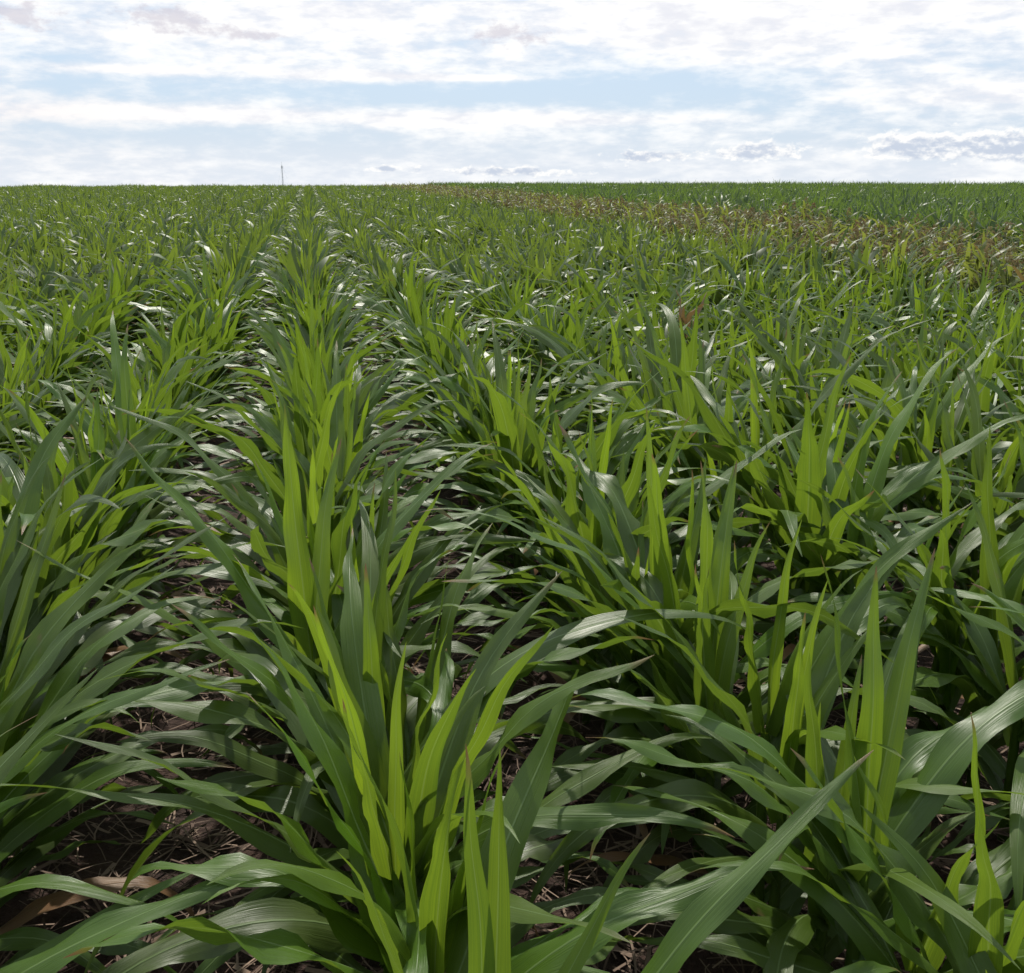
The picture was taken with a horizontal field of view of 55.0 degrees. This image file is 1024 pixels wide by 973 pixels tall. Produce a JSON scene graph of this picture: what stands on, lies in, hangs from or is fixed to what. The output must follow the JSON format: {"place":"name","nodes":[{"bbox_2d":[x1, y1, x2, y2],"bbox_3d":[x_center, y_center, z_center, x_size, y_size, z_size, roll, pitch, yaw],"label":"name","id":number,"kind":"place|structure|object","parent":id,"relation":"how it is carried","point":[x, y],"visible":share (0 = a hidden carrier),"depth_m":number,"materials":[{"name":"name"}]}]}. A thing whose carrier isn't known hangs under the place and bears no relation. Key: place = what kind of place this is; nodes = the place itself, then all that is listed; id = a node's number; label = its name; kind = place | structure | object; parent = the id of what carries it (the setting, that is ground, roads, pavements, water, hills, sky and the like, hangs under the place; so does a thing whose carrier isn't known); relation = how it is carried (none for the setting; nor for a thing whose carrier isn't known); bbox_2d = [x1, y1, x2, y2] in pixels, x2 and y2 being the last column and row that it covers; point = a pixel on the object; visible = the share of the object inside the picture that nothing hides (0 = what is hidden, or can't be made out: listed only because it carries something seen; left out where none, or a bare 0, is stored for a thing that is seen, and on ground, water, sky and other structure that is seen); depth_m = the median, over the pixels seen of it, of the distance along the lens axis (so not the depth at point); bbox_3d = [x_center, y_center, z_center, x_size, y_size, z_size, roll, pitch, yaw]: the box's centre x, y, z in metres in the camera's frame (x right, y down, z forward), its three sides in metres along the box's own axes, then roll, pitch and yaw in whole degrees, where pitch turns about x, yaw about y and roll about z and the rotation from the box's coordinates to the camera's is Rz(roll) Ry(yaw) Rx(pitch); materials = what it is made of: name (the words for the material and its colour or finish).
{"place":"outdoors","nodes":[
{"label":"outdoors","id":0,"kind":"place"},
{"bbox_2d":[0,242,1023,972],"bbox_3d":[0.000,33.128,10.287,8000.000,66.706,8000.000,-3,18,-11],"label":"ground","id":1,"kind":"structure","parent":0,"point":[64,916],"depth_m":2.69,"materials":[{"name":"soil"}]},
{"bbox_2d":[0,668,229,972],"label":"sorghum plant","id":2,"kind":"object","parent":1,"relation":"on","point":[100,928],"visible":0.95,"depth_m":1.45,"materials":[{"name":"green plant"}]},
{"bbox_2d":[0,567,234,972],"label":"sorghum plant","id":3,"kind":"object","parent":1,"relation":"on","point":[24,940],"visible":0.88,"depth_m":1.88,"materials":[{"name":"green plant"}]},
{"bbox_2d":[18,403,526,794],"bbox_3d":[-0.549,0.360,2.475,1.175,1.144,0.419,-1,17,-4],"label":"sorghum plant","id":4,"kind":"object","parent":1,"relation":"on","point":[300,579],"visible":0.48,"depth_m":2.44,"materials":[{"name":"green plant"}]},
{"bbox_2d":[45,558,763,972],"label":"sorghum plant","id":5,"kind":"object","parent":1,"relation":"on","point":[317,816],"visible":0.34,"depth_m":1.95,"materials":[{"name":"green plant"}]},
{"bbox_2d":[0,183,955,370],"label":"distant sorghum rows","id":6,"kind":"object","parent":1,"relation":"on","point":[67,232],"visible":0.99,"depth_m":13.47,"materials":[{"name":"green plant"}]},
{"bbox_2d":[0,245,1023,972],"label":"sorghum rows","id":7,"kind":"object","parent":1,"relation":"on","point":[852,401],"visible":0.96,"depth_m":2.67,"materials":[{"name":"green plant"}]},
{"bbox_2d":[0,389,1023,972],"bbox_3d":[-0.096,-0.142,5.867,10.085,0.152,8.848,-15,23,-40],"label":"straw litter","id":8,"kind":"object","parent":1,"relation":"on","point":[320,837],"visible":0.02,"depth_m":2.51,"materials":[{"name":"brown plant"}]},
{"bbox_2d":[339,744,900,972],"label":"sorghum plant","id":9,"kind":"object","parent":1,"relation":"on","point":[705,914],"visible":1,"depth_m":1.23,"materials":[{"name":"green plant"}]},
{"bbox_2d":[676,290,710,343],"bbox_3d":[1.193,-0.846,6.674,0.245,0.958,0.331,2,17,5],"label":"withered sorghum plant","id":10,"kind":"object","parent":1,"relation":"on","point":[686,320],"visible":0.35,"depth_m":6.59,"materials":[{"name":"brown plant"}]},
{"bbox_2d":[371,183,1023,329],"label":"headed sorghum rows","id":11,"kind":"object","parent":1,"relation":"on","point":[984,251],"visible":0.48,"depth_m":16.43,"materials":[{"name":"green plant"}]},
{"bbox_2d":[422,461,986,856],"bbox_3d":[0.398,0.458,2.330,1.212,1.043,0.728,-1,17,-4],"label":"sorghum plant","id":12,"kind":"object","parent":1,"relation":"on","point":[651,587],"visible":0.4,"depth_m":2.29,"materials":[{"name":"green plant"}]},
{"bbox_2d":[415,179,1023,277],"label":"corn rows","id":13,"kind":"object","parent":1,"relation":"on","point":[999,203],"visible":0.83,"depth_m":32.23,"materials":[{"name":"green plant"}]},
{"bbox_2d":[572,549,1023,970],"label":"sorghum plant","id":14,"kind":"object","parent":1,"relation":"on","point":[911,814],"visible":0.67,"depth_m":1.74,"materials":[{"name":"green plant"}]},
{"bbox_2d":[0,0,1023,186],"label":"sky","id":15,"kind":"structure","parent":0,"point":[93,92],"materials":[{"name":"white"}]}
]}

